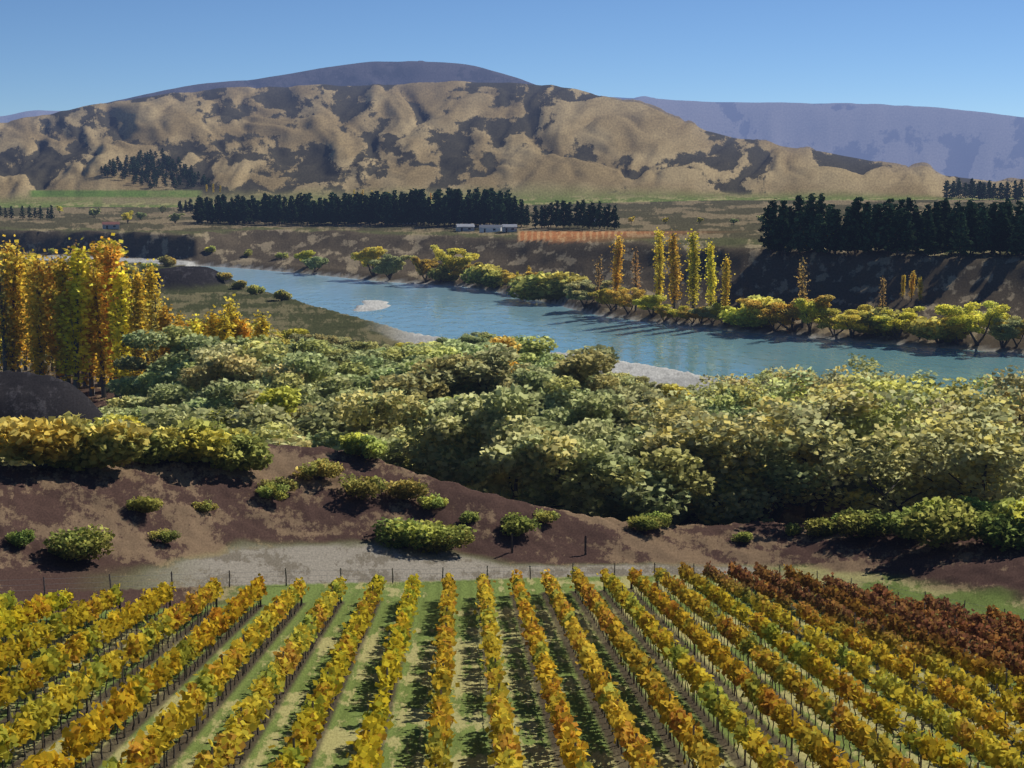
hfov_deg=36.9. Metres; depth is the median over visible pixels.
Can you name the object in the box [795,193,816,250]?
pine
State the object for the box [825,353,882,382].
willow
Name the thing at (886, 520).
shrub
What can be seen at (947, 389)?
willow
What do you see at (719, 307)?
willow
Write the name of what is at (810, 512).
willow
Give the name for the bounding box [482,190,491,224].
pine
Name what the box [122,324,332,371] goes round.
willow
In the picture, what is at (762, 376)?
willow
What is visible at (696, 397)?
willow
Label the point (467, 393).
willow
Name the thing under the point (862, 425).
willow
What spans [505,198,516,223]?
pine
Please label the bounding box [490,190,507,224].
pine
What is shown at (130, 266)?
willow
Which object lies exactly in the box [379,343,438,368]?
willow
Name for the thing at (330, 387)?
willow
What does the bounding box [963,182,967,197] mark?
pine
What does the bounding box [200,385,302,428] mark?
willow
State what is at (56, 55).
sky
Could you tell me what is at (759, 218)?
tiny tree
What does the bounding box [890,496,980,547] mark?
shrub
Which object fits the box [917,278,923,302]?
poplar
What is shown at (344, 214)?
pine
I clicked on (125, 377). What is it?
willow
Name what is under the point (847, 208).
pine
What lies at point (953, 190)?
pine
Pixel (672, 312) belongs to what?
willow
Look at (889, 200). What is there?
pine
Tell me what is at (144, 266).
willow
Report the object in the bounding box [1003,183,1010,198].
pine
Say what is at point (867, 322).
willow
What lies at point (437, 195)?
pine
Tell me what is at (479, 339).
willow
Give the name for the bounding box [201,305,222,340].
poplar
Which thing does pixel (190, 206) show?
pine
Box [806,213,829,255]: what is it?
pine
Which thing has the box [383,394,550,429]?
willow
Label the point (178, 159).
hill pine
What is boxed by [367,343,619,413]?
willow
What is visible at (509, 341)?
willow
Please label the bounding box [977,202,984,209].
pine
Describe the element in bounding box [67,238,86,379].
poplar
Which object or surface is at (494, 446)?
willow
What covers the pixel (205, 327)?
poplar
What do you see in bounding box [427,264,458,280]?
willow
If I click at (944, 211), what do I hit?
pine
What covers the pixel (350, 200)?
pine
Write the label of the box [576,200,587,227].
pine
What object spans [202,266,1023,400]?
river water
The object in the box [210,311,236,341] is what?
poplar
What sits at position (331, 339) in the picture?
willow
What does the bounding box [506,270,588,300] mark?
willow
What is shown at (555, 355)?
willow
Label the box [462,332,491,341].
willow
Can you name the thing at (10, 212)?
pine
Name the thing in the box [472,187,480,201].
pine
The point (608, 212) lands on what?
pine
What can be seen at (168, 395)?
willow
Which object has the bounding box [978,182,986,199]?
pine
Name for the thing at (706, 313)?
willow
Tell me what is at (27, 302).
poplar
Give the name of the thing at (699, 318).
willow
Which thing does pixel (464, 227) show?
farm building
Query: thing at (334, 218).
pine
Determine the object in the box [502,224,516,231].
farm building
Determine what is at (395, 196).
pine
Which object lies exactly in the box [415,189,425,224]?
pine
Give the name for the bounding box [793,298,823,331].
willow
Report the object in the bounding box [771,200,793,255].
pine
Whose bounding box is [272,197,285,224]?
pine
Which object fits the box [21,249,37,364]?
poplar
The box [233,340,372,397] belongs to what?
willow
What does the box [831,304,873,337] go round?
willow
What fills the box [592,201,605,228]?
pine
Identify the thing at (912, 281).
poplar
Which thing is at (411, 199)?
pine
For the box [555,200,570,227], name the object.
pine
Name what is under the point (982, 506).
shrub
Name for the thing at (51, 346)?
poplar
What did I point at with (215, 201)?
pine
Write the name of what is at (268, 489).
shrub
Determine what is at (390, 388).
willow
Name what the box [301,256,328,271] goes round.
willow
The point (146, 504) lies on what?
shrub
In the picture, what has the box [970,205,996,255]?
pine
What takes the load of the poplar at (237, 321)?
on the terrain ground
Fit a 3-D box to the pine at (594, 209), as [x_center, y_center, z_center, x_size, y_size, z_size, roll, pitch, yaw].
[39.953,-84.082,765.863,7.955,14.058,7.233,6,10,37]
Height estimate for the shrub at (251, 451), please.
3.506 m
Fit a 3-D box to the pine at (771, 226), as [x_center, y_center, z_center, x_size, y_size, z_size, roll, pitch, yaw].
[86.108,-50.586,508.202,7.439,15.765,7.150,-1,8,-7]
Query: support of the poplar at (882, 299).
on the terrain ground
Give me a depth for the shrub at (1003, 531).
137.31 m
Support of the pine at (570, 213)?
on the terrain ground
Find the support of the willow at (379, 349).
on the terrain ground
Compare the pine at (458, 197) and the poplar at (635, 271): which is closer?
the poplar at (635, 271)
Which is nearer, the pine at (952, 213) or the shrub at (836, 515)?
the shrub at (836, 515)
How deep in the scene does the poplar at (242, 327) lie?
270.39 m
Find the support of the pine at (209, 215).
on the terrain ground
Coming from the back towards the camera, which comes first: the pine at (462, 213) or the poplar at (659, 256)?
the pine at (462, 213)
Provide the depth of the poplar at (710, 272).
460.87 m
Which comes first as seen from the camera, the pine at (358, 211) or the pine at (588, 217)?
the pine at (588, 217)
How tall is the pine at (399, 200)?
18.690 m
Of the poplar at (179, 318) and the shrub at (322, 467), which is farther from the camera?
the poplar at (179, 318)
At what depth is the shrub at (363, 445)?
145.86 m
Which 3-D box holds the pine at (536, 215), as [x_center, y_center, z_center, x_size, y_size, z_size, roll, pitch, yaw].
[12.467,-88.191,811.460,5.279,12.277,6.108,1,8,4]
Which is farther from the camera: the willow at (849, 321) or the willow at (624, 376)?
the willow at (849, 321)
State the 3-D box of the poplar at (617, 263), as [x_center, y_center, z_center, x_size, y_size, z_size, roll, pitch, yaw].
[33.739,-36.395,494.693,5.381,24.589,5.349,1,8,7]
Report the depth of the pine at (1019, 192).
1192.75 m
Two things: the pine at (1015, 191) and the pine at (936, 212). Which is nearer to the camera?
the pine at (936, 212)
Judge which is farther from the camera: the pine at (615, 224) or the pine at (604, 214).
the pine at (604, 214)
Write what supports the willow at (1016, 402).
on the terrain ground
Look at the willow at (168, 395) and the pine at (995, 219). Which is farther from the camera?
the pine at (995, 219)
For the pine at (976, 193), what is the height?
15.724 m
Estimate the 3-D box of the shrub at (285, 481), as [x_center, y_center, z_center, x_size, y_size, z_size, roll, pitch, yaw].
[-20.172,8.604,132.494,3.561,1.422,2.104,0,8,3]
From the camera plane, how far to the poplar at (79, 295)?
285.38 m
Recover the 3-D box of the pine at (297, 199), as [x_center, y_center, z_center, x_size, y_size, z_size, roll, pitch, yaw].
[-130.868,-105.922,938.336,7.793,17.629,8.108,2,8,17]
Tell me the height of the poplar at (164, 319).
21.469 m
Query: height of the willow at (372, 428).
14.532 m
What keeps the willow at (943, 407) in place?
on the terrain ground
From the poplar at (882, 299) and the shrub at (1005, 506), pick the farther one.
the poplar at (882, 299)
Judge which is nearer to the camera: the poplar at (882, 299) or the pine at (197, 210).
the poplar at (882, 299)
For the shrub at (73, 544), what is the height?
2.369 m
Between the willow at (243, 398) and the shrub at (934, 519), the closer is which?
the shrub at (934, 519)
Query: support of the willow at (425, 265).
on the terrain ground
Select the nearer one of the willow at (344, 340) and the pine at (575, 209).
the willow at (344, 340)
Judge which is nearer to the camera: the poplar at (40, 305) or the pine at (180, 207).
the poplar at (40, 305)
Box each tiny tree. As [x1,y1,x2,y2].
[56,205,63,212]
[88,208,100,217]
[121,211,133,223]
[136,212,146,219]
[157,206,166,212]
[169,213,183,222]
[628,216,634,223]
[730,219,738,223]
[756,216,765,223]
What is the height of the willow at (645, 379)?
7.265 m
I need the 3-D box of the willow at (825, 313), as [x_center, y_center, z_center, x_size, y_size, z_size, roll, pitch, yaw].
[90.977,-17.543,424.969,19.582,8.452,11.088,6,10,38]
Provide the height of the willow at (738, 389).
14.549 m
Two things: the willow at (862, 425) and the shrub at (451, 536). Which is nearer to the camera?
the shrub at (451, 536)
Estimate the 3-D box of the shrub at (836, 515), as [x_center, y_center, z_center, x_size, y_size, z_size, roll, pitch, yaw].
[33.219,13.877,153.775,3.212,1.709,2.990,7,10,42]
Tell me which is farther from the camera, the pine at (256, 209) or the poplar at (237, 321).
the pine at (256, 209)
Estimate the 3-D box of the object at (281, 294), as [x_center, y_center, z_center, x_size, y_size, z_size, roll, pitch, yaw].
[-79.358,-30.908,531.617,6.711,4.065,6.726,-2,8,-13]
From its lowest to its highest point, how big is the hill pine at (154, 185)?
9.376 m
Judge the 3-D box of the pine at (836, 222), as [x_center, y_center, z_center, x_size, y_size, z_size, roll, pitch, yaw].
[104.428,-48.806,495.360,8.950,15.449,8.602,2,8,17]
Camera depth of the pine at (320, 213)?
919.67 m
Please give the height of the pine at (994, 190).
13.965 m
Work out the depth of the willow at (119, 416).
183.51 m
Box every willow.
[0,403,317,465]
[48,248,54,253]
[93,413,159,426]
[99,380,212,416]
[99,396,241,422]
[100,369,202,410]
[104,359,200,397]
[110,376,137,394]
[113,353,168,371]
[122,264,138,274]
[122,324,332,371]
[140,262,157,270]
[157,255,175,266]
[177,341,308,392]
[185,393,404,439]
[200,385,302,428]
[202,372,358,407]
[204,245,215,252]
[216,272,232,281]
[231,280,246,288]
[232,389,371,427]
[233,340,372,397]
[244,249,252,255]
[247,284,265,294]
[249,322,309,339]
[251,421,347,450]
[267,333,338,343]
[270,426,425,473]
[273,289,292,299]
[274,252,288,258]
[279,339,295,344]
[294,250,315,266]
[297,417,348,436]
[299,402,397,435]
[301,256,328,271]
[316,339,379,350]
[322,348,396,367]
[328,361,370,376]
[333,337,350,344]
[333,383,620,517]
[341,369,398,390]
[342,348,406,363]
[348,354,391,375]
[350,246,387,274]
[359,347,385,352]
[366,387,436,409]
[366,419,423,431]
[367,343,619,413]
[368,253,414,279]
[371,341,507,392]
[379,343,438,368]
[380,343,417,354]
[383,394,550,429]
[386,346,409,357]
[387,395,611,507]
[395,342,422,347]
[410,256,439,281]
[419,341,472,351]
[422,335,558,365]
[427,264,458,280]
[430,245,479,277]
[436,337,469,345]
[441,262,482,281]
[453,384,478,395]
[457,334,496,344]
[460,264,501,283]
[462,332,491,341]
[469,335,521,374]
[475,348,566,360]
[480,270,506,287]
[496,270,521,287]
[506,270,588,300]
[511,351,560,370]
[511,365,652,430]
[519,416,837,525]
[522,271,538,276]
[536,366,692,427]
[563,279,613,306]
[588,286,626,310]
[603,372,645,385]
[604,287,644,313]
[617,378,652,388]
[617,384,919,523]
[627,461,706,524]
[632,294,670,315]
[634,376,649,384]
[646,381,669,388]
[653,306,671,321]
[660,383,714,416]
[662,304,688,322]
[664,381,771,411]
[671,427,819,523]
[676,306,705,322]
[676,386,772,428]
[677,394,708,416]
[683,384,713,394]
[687,308,709,323]
[688,303,718,322]
[689,377,806,397]
[699,372,849,406]
[707,370,899,488]
[708,309,725,323]
[712,302,740,323]
[718,374,815,398]
[719,307,768,329]
[735,295,834,330]
[741,294,784,327]
[745,366,819,506]
[754,305,797,331]
[754,370,815,383]
[764,364,920,409]
[764,370,791,389]
[780,382,917,519]
[790,389,942,515]
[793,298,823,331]
[793,384,1023,517]
[797,375,953,473]
[814,305,869,334]
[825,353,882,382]
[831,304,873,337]
[842,392,950,495]
[847,307,907,335]
[869,306,924,337]
[882,369,937,395]
[903,316,969,343]
[904,403,1004,464]
[908,377,1017,415]
[918,365,1023,488]
[932,313,976,345]
[934,300,1010,345]
[972,374,1023,425]
[977,461,1023,500]
[987,316,1023,347]
[993,319,1023,345]
[1007,375,1023,425]
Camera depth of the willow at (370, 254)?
666.43 m
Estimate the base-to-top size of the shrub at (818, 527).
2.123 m
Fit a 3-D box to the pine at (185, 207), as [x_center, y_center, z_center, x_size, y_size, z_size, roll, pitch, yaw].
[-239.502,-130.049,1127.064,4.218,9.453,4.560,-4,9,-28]
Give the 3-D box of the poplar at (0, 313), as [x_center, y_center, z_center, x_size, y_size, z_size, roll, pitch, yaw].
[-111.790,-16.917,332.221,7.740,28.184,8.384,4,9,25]
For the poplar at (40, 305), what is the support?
on the terrain ground
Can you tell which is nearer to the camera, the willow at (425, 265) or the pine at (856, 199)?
the pine at (856, 199)
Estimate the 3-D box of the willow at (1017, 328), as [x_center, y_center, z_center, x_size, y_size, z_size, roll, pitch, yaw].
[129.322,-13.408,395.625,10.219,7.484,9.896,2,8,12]
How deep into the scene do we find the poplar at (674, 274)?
472.65 m
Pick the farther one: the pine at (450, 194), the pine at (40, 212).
the pine at (40, 212)
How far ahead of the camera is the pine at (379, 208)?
910.76 m
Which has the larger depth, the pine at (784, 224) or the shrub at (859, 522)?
the pine at (784, 224)
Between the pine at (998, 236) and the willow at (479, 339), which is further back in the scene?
the pine at (998, 236)
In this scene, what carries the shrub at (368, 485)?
on the terrain ground
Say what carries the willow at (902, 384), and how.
on the terrain ground
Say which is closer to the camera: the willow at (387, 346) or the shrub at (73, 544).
the shrub at (73, 544)
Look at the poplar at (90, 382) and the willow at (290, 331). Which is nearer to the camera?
the poplar at (90, 382)
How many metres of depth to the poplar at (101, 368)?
290.33 m
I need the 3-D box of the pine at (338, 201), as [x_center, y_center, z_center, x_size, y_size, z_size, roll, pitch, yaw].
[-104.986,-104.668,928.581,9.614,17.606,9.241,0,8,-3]
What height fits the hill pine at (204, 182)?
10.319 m
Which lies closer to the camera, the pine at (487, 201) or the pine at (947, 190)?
the pine at (487, 201)
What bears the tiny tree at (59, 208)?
on the terrain ground
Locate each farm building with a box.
[102,222,119,228]
[455,224,474,230]
[479,225,501,232]
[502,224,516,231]
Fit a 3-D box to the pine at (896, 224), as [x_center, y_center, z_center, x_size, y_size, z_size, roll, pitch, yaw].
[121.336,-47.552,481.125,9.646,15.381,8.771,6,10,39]
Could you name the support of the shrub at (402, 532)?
on the terrain ground
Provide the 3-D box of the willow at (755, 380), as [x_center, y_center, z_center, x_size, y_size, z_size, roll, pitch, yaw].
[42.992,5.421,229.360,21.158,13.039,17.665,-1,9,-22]
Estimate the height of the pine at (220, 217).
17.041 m
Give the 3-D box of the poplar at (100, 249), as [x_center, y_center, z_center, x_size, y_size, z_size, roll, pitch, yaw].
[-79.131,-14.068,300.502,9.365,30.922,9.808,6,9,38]
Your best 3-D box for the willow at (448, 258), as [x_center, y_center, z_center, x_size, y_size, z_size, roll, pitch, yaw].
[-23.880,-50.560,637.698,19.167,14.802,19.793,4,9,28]
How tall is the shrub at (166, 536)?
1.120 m
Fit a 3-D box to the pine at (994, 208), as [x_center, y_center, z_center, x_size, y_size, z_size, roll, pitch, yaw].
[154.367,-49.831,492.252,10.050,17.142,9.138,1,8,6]
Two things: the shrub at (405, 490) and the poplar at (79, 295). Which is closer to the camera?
the shrub at (405, 490)
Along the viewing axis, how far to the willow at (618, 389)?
202.97 m
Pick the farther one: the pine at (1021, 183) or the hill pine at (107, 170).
the hill pine at (107, 170)
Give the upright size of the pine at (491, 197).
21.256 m
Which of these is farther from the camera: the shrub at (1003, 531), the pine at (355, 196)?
the pine at (355, 196)
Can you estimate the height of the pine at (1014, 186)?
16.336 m
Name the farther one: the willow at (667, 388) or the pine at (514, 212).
the pine at (514, 212)
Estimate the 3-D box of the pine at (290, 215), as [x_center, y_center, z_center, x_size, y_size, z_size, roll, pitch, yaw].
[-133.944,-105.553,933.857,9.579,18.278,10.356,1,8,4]
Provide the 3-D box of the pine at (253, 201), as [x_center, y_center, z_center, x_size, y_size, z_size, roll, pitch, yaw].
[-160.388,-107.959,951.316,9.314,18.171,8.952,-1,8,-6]
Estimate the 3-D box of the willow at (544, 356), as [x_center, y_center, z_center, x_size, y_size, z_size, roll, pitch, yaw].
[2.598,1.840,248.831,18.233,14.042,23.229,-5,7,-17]
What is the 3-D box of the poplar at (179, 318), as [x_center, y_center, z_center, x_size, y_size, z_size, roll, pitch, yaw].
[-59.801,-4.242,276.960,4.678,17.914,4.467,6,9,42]
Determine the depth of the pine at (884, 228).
483.97 m
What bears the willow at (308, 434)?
on the terrain ground
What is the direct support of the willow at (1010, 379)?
on the terrain ground
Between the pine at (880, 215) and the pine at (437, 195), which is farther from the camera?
the pine at (437, 195)
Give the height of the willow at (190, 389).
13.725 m
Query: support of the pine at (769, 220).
on the terrain ground
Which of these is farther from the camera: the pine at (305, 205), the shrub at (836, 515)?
the pine at (305, 205)
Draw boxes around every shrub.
[0,411,92,467]
[4,528,36,547]
[43,524,114,560]
[52,418,152,471]
[126,495,162,513]
[134,426,188,464]
[147,528,181,542]
[167,416,234,462]
[192,499,218,511]
[206,427,274,471]
[255,482,290,500]
[257,476,298,491]
[292,458,344,479]
[337,473,388,499]
[338,432,388,458]
[371,517,439,549]
[382,477,429,500]
[415,519,476,553]
[416,492,448,509]
[458,510,480,522]
[500,512,541,536]
[533,508,560,522]
[626,515,664,530]
[639,510,672,528]
[730,531,753,542]
[784,522,802,535]
[803,517,839,537]
[830,513,842,530]
[833,507,890,537]
[869,510,914,539]
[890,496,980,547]
[958,495,999,519]
[959,509,1023,551]
[993,497,1023,525]
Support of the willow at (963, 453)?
on the terrain ground
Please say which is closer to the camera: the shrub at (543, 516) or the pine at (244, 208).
the shrub at (543, 516)
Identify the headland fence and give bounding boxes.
[0,533,1023,618]
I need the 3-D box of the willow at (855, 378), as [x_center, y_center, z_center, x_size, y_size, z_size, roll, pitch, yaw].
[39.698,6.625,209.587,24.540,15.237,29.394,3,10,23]
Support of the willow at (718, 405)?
on the terrain ground
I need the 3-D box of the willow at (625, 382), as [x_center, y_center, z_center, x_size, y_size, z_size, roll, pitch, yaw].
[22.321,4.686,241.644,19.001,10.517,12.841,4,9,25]
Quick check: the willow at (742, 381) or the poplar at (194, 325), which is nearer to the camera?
the willow at (742, 381)
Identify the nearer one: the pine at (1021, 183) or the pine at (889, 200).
the pine at (889, 200)
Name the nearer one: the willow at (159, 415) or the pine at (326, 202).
the willow at (159, 415)
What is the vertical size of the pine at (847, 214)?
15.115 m
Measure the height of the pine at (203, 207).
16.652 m
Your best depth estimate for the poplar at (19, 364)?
315.63 m
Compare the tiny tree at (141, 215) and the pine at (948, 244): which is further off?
the tiny tree at (141, 215)
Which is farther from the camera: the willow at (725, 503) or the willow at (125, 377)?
the willow at (125, 377)
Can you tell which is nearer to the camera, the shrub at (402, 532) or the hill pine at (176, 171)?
the shrub at (402, 532)
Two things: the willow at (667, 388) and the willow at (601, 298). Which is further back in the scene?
the willow at (601, 298)
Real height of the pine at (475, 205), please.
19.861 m
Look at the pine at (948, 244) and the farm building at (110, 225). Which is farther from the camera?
the farm building at (110, 225)
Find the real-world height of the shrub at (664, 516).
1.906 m
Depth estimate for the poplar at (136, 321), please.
278.90 m
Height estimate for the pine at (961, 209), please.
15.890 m
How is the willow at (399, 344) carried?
on the terrain ground
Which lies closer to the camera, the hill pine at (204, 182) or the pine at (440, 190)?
the pine at (440, 190)
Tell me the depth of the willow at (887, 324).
412.53 m
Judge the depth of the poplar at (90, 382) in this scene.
293.16 m
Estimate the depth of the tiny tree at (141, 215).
987.57 m
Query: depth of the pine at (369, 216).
914.70 m
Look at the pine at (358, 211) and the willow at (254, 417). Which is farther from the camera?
the pine at (358, 211)
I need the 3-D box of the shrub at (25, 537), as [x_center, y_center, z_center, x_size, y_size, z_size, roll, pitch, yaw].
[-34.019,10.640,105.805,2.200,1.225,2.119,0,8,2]
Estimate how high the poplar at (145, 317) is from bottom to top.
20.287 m
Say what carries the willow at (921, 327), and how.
on the terrain ground
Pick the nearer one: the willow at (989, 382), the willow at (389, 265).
the willow at (989, 382)
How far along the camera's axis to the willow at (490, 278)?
597.21 m
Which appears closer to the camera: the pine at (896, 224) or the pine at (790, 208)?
the pine at (896, 224)
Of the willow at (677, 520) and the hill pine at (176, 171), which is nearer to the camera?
the willow at (677, 520)
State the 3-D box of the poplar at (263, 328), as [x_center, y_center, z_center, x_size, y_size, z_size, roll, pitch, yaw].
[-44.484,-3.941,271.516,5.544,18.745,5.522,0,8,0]
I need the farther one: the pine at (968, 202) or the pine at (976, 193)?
the pine at (976, 193)
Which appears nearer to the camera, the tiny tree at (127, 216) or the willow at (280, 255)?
the willow at (280, 255)
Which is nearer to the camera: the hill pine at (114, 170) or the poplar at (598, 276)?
the poplar at (598, 276)
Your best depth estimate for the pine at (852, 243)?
491.28 m
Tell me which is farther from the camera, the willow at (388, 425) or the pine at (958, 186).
the pine at (958, 186)
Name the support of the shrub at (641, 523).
on the terrain ground
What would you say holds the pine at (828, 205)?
on the terrain ground
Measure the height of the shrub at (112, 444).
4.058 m
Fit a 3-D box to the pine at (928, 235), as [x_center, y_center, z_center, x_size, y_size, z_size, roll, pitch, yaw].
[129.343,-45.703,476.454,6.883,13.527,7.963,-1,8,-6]
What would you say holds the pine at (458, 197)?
on the terrain ground
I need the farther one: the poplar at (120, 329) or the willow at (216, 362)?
the poplar at (120, 329)
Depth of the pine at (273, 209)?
932.79 m
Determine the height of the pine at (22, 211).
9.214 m
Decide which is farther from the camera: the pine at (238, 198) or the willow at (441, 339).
the pine at (238, 198)
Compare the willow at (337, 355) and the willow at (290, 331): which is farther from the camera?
the willow at (290, 331)
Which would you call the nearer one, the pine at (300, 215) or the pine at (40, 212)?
the pine at (300, 215)
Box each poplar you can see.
[0,234,30,371]
[0,239,34,371]
[0,253,4,366]
[0,258,20,370]
[17,249,55,375]
[19,249,30,370]
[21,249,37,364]
[22,264,51,371]
[41,249,83,382]
[41,251,68,378]
[46,280,55,370]
[47,293,60,377]
[52,237,98,389]
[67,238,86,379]
[79,313,88,385]
[80,261,107,395]
[84,262,113,396]
[85,236,106,386]
[92,233,130,388]
[96,238,132,397]
[101,260,149,377]
[121,262,158,377]
[130,268,159,362]
[140,292,149,355]
[142,258,163,360]
[144,294,165,362]
[149,298,180,356]
[170,311,185,326]
[185,314,208,335]
[199,317,208,336]
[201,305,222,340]
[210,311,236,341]
[219,294,242,335]
[232,316,247,338]
[233,317,250,338]
[235,318,254,338]
[246,310,273,340]
[593,255,602,306]
[608,233,624,308]
[630,248,642,310]
[652,227,666,304]
[665,232,683,309]
[684,229,703,308]
[704,238,718,305]
[719,253,734,305]
[794,255,810,327]
[878,276,886,311]
[900,274,905,298]
[908,270,916,299]
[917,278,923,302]
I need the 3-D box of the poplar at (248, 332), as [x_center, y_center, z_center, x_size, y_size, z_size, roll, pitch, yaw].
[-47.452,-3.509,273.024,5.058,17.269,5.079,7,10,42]
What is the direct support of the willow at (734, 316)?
on the terrain ground
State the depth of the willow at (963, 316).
398.03 m
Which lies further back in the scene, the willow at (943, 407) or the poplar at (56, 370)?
the poplar at (56, 370)
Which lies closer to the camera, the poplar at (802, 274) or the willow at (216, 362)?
the willow at (216, 362)
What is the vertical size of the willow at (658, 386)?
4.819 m
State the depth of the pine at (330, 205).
928.01 m
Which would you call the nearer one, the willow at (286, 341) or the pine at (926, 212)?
the willow at (286, 341)
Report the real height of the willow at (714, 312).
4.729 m
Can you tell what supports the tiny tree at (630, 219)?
on the terrain ground
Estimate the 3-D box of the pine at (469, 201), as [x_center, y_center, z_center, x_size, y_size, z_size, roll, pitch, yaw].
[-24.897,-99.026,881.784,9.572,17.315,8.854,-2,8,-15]
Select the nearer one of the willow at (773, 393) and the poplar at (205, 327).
the willow at (773, 393)
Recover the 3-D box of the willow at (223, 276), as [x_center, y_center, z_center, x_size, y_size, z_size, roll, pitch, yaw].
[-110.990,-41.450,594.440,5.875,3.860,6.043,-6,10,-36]
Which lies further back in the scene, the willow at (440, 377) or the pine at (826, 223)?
the pine at (826, 223)
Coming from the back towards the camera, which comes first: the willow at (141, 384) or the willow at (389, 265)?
the willow at (389, 265)
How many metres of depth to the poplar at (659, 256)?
478.13 m
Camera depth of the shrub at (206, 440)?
130.80 m
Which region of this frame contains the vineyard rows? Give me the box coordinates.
[0,560,1023,767]
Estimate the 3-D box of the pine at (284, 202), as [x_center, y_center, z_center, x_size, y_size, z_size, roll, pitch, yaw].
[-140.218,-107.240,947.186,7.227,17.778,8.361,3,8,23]
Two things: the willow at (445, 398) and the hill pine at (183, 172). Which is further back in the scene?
the hill pine at (183, 172)
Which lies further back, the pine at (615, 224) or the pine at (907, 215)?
the pine at (615, 224)
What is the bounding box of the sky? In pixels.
[0,0,1023,116]
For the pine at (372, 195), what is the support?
on the terrain ground
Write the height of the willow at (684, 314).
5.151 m
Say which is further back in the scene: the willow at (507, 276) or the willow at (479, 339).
the willow at (507, 276)
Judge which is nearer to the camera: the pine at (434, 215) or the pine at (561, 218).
the pine at (561, 218)
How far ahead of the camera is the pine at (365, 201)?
917.78 m
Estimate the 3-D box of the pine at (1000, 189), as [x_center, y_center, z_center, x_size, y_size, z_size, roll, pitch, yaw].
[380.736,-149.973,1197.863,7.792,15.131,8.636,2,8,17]
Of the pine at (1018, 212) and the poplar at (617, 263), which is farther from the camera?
the poplar at (617, 263)
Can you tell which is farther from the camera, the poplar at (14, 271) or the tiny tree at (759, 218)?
the tiny tree at (759, 218)
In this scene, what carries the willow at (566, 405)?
on the terrain ground
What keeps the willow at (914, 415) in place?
on the terrain ground
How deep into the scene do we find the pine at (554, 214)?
802.77 m
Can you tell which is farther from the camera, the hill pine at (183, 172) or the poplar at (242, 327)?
the hill pine at (183, 172)
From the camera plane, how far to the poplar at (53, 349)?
295.63 m
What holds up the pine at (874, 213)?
on the terrain ground
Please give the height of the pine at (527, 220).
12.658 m
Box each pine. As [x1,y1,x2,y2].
[8,206,14,218]
[19,206,25,218]
[27,205,32,217]
[32,208,37,218]
[37,206,43,218]
[49,205,54,218]
[104,167,110,176]
[111,167,116,175]
[120,170,125,178]
[152,178,158,187]
[174,167,179,176]
[175,157,181,165]
[177,201,183,211]
[180,169,186,179]
[183,200,188,211]
[187,198,193,212]
[191,200,202,223]
[196,198,206,223]
[200,176,207,185]
[205,198,217,222]
[205,199,210,222]
[211,195,220,222]
[215,197,224,223]
[221,194,226,206]
[223,201,236,223]
[233,199,240,221]
[234,194,241,222]
[236,197,253,223]
[245,200,255,223]
[249,195,257,222]
[254,201,261,223]
[256,200,268,224]
[260,192,267,205]
[263,196,272,224]
[268,199,279,224]
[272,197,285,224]
[281,196,287,223]
[284,195,298,224]
[294,196,299,223]
[296,200,304,224]
[302,194,313,224]
[307,202,314,224]
[312,201,317,224]
[316,197,326,223]
[321,197,329,223]
[325,192,334,224]
[328,202,340,223]
[330,196,341,224]
[337,193,350,224]
[347,194,353,224]
[348,201,357,224]
[351,194,367,224]
[352,192,358,203]
[362,194,368,224]
[364,200,376,224]
[369,192,373,223]
[371,196,379,224]
[372,194,386,224]
[374,191,380,202]
[378,192,395,225]
[391,190,397,217]
[394,194,403,224]
[398,193,414,225]
[406,189,419,224]
[409,188,426,224]
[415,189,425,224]
[418,189,426,224]
[423,197,433,223]
[428,191,441,225]
[429,199,440,225]
[431,189,443,207]
[436,195,451,226]
[443,188,456,225]
[450,189,462,223]
[457,199,470,223]
[464,189,472,210]
[464,196,472,222]
[468,192,479,225]
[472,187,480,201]
[475,199,487,224]
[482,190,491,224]
[483,189,495,224]
[488,198,497,223]
[489,188,495,223]
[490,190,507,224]
[503,189,512,223]
[503,194,508,223]
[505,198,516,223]
[508,196,522,224]
[517,199,524,226]
[523,205,530,225]
[531,206,539,227]
[537,205,545,227]
[541,204,549,227]
[546,203,554,226]
[550,200,559,226]
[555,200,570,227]
[567,202,573,225]
[570,201,581,226]
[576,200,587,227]
[582,205,596,228]
[586,201,598,228]
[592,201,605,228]
[601,206,607,228]
[604,204,610,226]
[609,204,620,228]
[757,198,784,251]
[761,208,777,253]
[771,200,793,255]
[786,206,794,217]
[787,195,804,249]
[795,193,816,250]
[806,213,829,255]
[813,193,827,242]
[818,206,839,253]
[823,209,845,254]
[824,204,834,250]
[826,211,842,253]
[836,209,861,254]
[838,206,856,248]
[842,202,862,254]
[844,197,866,252]
[854,201,878,251]
[859,209,876,254]
[873,203,885,252]
[873,205,879,246]
[874,203,898,254]
[876,198,897,251]
[883,207,912,254]
[892,211,917,254]
[896,199,910,228]
[905,197,921,243]
[909,208,925,253]
[917,215,940,256]
[920,202,937,242]
[924,201,943,254]
[932,197,952,252]
[940,215,957,254]
[941,211,958,252]
[943,180,951,196]
[947,212,973,256]
[949,182,956,197]
[951,199,962,214]
[956,180,962,196]
[956,206,972,250]
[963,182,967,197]
[964,199,972,217]
[966,178,975,192]
[966,202,981,253]
[967,181,976,198]
[969,203,979,253]
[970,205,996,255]
[973,181,985,199]
[976,202,999,253]
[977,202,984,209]
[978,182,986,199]
[984,182,993,198]
[986,215,999,253]
[988,204,1011,255]
[991,183,996,199]
[995,183,1004,198]
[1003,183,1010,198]
[1003,200,1023,255]
[1004,199,1013,252]
[1007,214,1023,257]
[1010,180,1017,197]
[1011,187,1019,201]
[1016,186,1023,199]
[1017,179,1023,198]
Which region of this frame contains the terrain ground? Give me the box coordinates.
[0,61,1023,767]

